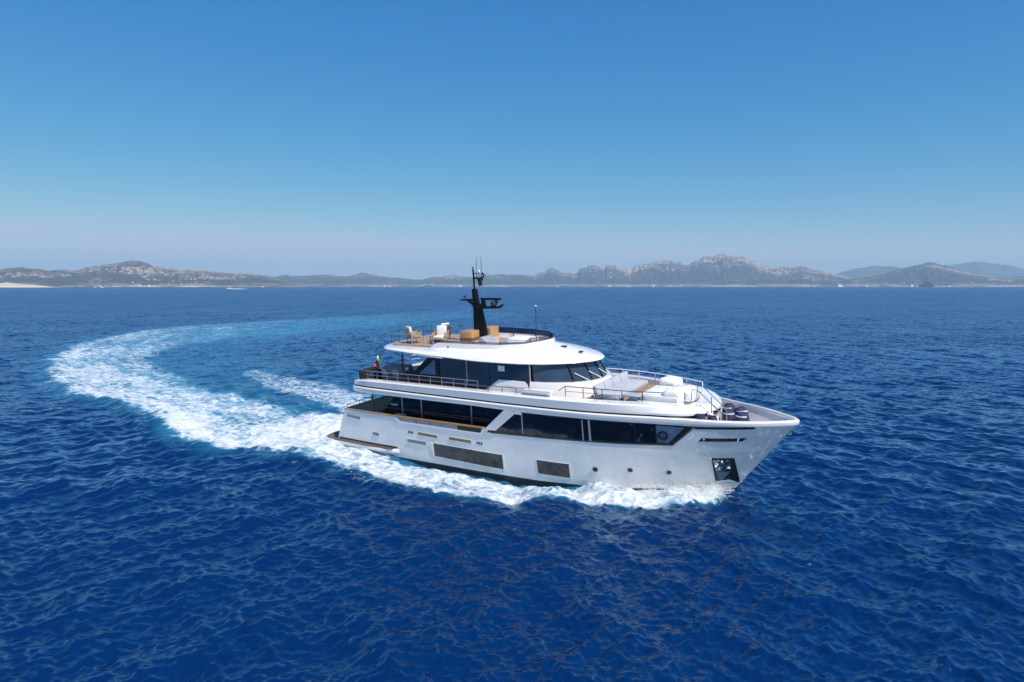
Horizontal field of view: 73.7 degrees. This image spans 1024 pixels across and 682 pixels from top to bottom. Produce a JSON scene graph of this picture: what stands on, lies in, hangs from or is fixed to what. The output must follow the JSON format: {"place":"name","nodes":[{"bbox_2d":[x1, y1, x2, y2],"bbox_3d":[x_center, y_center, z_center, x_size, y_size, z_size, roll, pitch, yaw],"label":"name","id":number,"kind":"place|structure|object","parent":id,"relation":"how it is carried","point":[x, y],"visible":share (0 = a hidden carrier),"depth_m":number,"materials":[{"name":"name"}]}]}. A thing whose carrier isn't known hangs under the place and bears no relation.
{"place":"outdoors","nodes":[
{"label":"outdoors","id":0,"kind":"place"},
{"bbox_2d":[0,282,49,286],"bbox_3d":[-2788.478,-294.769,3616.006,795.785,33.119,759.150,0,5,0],"label":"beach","id":1,"kind":"structure","parent":0,"point":[6,284],"depth_m":3624.84,"materials":[{"name":"beige sand"}]},
{"bbox_2d":[0,260,303,286],"bbox_3d":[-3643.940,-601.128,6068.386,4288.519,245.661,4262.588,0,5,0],"label":"hills","id":2,"kind":"structure","parent":0,"point":[124,274],"depth_m":5421.94,"materials":[{"name":"grey stone"}]},
{"bbox_2d":[348,272,383,276],"bbox_3d":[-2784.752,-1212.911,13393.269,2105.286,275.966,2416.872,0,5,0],"label":"hills","id":3,"kind":"structure","parent":0,"point":[361,274],"depth_m":13453.57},
{"bbox_2d":[263,274,552,285],"bbox_3d":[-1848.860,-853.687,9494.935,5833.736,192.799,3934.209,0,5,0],"label":"hills","id":4,"kind":"structure","parent":0,"point":[450,280],"depth_m":9117.27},
{"bbox_2d":[0,286,1023,681],"bbox_3d":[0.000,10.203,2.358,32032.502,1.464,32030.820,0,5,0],"label":"water","id":5,"kind":"structure","parent":0,"point":[188,492],"depth_m":31.51,"materials":[{"name":"blue liquid"}]},
{"bbox_2d":[325,262,799,490],"bbox_3d":[1.300,1.559,39.575,28.790,12.900,7.595,3,10,32],"label":"motor yacht","id":6,"kind":"object","parent":5,"relation":"on","point":[527,407],"visible":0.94,"depth_m":36.46,"materials":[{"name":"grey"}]},
{"bbox_2d":[359,366,381,378],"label":"wicker sofa","id":7,"kind":"object","parent":6,"relation":"on","point":[363,373],"visible":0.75,"depth_m":43.16,"materials":[{"name":"wicker"}]},
{"bbox_2d":[375,354,382,368],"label":"ensign flag","id":8,"kind":"object","parent":6,"relation":"attached to","point":[379,359],"visible":0.88,"depth_m":44.79,"materials":[{"name":"multicoloured fabric"}]},
{"bbox_2d":[381,368,391,378],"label":"deck chair","id":9,"kind":"object","parent":6,"relation":"on","point":[383,371],"visible":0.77,"depth_m":42.05,"materials":[{"name":"grey fabric"}]},
{"bbox_2d":[392,369,401,380],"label":"deck chair","id":10,"kind":"object","parent":6,"relation":"on","point":[395,371],"visible":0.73,"depth_m":41.63,"materials":[{"name":"grey fabric"}]},
{"bbox_2d":[382,363,412,381],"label":"canvas cover","id":11,"kind":"object","parent":6,"relation":"on","point":[391,366],"visible":0.66,"depth_m":42.43,"materials":[{"name":"fabric"}]},
{"bbox_2d":[405,326,422,343],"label":"armchair","id":12,"kind":"object","parent":6,"relation":"on","point":[410,334],"visible":0.92,"depth_m":41.95,"materials":[{"name":"white wood"}]},
{"bbox_2d":[431,325,448,343],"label":"armchair","id":13,"kind":"object","parent":6,"relation":"on","point":[442,333],"visible":0.98,"depth_m":41.71,"materials":[{"name":"white fabric"}]},
{"bbox_2d":[433,323,450,338],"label":"armchair","id":14,"kind":"object","parent":6,"relation":"on","point":[447,325],"visible":0.41,"depth_m":43.01,"materials":[{"name":"white fabric"}]},
{"bbox_2d":[430,442,504,469],"bbox_3d":[-2.572,6.486,38.638,5.100,0.970,0.171,3,10,32],"label":"hull window","id":15,"kind":"structure","parent":6,"relation":"in","point":[482,458],"depth_m":38.47,"materials":[{"name":"grey glass"}]},
{"bbox_2d":[490,414,522,434],"bbox_3d":[-0.374,4.383,36.710,2.120,1.220,0.120,3,10,32],"label":"window pane","id":16,"kind":"structure","parent":6,"relation":"in","point":[513,425],"depth_m":36.45,"materials":[{"name":"black glass"}]},
{"bbox_2d":[522,414,582,439],"bbox_3d":[2.051,4.445,35.267,3.416,1.166,0.263,3,5,29],"label":"window pane","id":17,"kind":"structure","parent":6,"relation":"in","point":[536,425],"depth_m":35.21,"materials":[{"name":"black glass"}]},
{"bbox_2d":[535,459,571,478],"bbox_3d":[2.166,6.718,35.884,2.038,0.873,0.292,2,5,24],"label":"hull window","id":18,"kind":"structure","parent":6,"relation":"in","point":[543,467],"depth_m":35.83,"materials":[{"name":"grey glass"}]},
{"bbox_2d":[582,420,588,439],"bbox_3d":[3.727,4.469,34.365,0.280,1.080,0.213,3,10,32],"label":"window pane","id":19,"kind":"structure","parent":6,"relation":"in","point":[585,422],"depth_m":34.33,"materials":[{"name":"black glass"}]},
{"bbox_2d":[590,421,634,441],"bbox_3d":[4.974,4.495,33.841,2.276,1.020,0.321,2,5,21],"label":"window pane","id":20,"kind":"structure","parent":6,"relation":"in","point":[605,431],"depth_m":33.81,"materials":[{"name":"black glass"}]},
{"bbox_2d":[622,392,641,400],"bbox_3d":[6.105,2.918,34.327,0.950,0.480,0.620,3,10,32],"label":"coffee table","id":21,"kind":"object","parent":6,"relation":"on","point":[635,396],"visible":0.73,"depth_m":34.12,"materials":[{"name":"blue glass"}]},
{"bbox_2d":[635,424,655,442],"bbox_3d":[6.525,4.512,33.294,0.993,0.983,0.329,1,5,17],"label":"window pane","id":22,"kind":"structure","parent":6,"relation":"in","point":[645,433],"depth_m":33.27,"materials":[{"name":"black glass"}]},
{"bbox_2d":[656,425,683,442],"bbox_3d":[7.643,4.527,32.967,1.351,0.905,0.320,1,5,15],"label":"window pane","id":23,"kind":"structure","parent":6,"relation":"in","point":[665,434],"depth_m":32.95,"materials":[{"name":"blue glass"}]},
{"bbox_2d":[659,375,682,386],"bbox_3d":[8.431,2.207,36.320,1.131,0.665,1.084,3,10,32],"label":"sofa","id":24,"kind":"object","parent":6,"relation":"on","point":[670,380],"visible":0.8,"depth_m":35.98,"materials":[{"name":"white fabric"}]},
{"bbox_2d":[661,387,684,402],"bbox_3d":[7.976,2.647,33.695,1.023,0.604,1.041,3,10,32],"label":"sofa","id":25,"kind":"object","parent":6,"relation":"on","point":[678,393],"visible":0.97,"depth_m":33.35,"materials":[{"name":"white fabric"}]},
{"bbox_2d":[673,384,696,401],"bbox_3d":[8.682,2.605,34.557,1.188,0.696,1.163,3,10,32],"label":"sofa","id":26,"kind":"object","parent":6,"relation":"on","point":[687,389],"visible":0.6,"depth_m":34.15,"materials":[{"name":"white fabric"}]},
{"bbox_2d":[693,413,705,419],"bbox_3d":[8.972,3.654,32.647,0.626,0.335,0.522,3,10,32],"label":"rope coil","id":27,"kind":"object","parent":6,"relation":"attached to","point":[699,416],"visible":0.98,"depth_m":32.49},
{"bbox_2d":[707,415,717,419],"bbox_3d":[9.545,3.680,32.528,0.501,0.268,0.417,3,10,32],"label":"rope coil","id":28,"kind":"object","parent":6,"relation":"attached to","point":[712,417],"visible":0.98,"depth_m":32.41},
{"bbox_2d":[722,403,734,411],"bbox_3d":[11.170,3.671,35.155,0.681,1.007,0.705,1,5,13],"label":"fender bag","id":29,"kind":"object","parent":6,"relation":"on","point":[729,406],"visible":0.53,"depth_m":34.92,"materials":[{"name":"blue fabric"}]},
{"bbox_2d":[722,409,735,420],"bbox_3d":[10.894,3.849,34.344,0.699,0.899,0.682,-2,5,-27],"label":"fender bag","id":30,"kind":"object","parent":6,"relation":"on","point":[731,415],"visible":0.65,"depth_m":34.08,"materials":[{"name":"blue fabric"}]},
{"bbox_2d":[734,406,748,414],"bbox_3d":[11.590,3.756,34.604,0.738,0.942,0.716,-5,7,-44],"label":"fender bag","id":31,"kind":"object","parent":6,"relation":"on","point":[737,410],"visible":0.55,"depth_m":34.38,"materials":[{"name":"blue fabric"}]},
{"bbox_2d":[735,412,749,420],"bbox_3d":[11.369,3.929,33.697,0.684,0.902,0.698,0,5,1],"label":"fender bag","id":32,"kind":"object","parent":6,"relation":"on","point":[742,416],"visible":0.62,"depth_m":33.45,"materials":[{"name":"blue"}]},
{"bbox_2d":[592,476,744,503],"bbox_3d":[8.700,6.793,35.539,5.904,1.292,10.053,3,6,32],"label":"spray","id":33,"kind":"object","parent":5,"relation":"on","point":[706,489],"visible":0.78,"depth_m":33.46,"materials":[{"name":"white liquid"}]},
{"bbox_2d":[919,281,933,286],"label":"ship","id":34,"kind":"object","parent":5,"relation":"on","point":[927,284],"visible":0.89,"depth_m":4071.79,"materials":[{"name":"grey"}]},
{"bbox_2d":[0,0,1023,279],"label":"sky","id":35,"kind":"structure","parent":0,"point":[408,139],"materials":[{"name":"blue"}]},
{"bbox_2d":[525,253,851,285],"bbox_3d":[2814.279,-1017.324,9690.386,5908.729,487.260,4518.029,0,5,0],"label":"hills","id":36,"kind":"structure","parent":0,"point":[714,270],"depth_m":9087.30,"materials":[{"name":"grey stone"}]},
{"bbox_2d":[712,275,898,285],"bbox_3d":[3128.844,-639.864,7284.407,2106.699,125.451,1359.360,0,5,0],"label":"hills","id":37,"kind":"structure","parent":0,"point":[802,280],"depth_m":7272.82,"materials":[{"name":"grey stone"}]},
{"bbox_2d":[836,265,902,277],"bbox_3d":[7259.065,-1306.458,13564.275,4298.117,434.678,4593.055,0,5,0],"label":"hills","id":38,"kind":"structure","parent":0,"point":[863,272],"depth_m":13779.30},
{"bbox_2d":[839,262,1023,286],"bbox_3d":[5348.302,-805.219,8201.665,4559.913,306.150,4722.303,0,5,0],"label":"hills","id":39,"kind":"structure","parent":0,"point":[935,274],"depth_m":7470.20,"materials":[{"name":"grey stone"}]},
{"bbox_2d":[946,261,1023,277],"bbox_3d":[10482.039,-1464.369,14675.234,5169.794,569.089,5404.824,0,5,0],"label":"hills","id":40,"kind":"structure","parent":0,"point":[992,269],"depth_m":14771.35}
]}

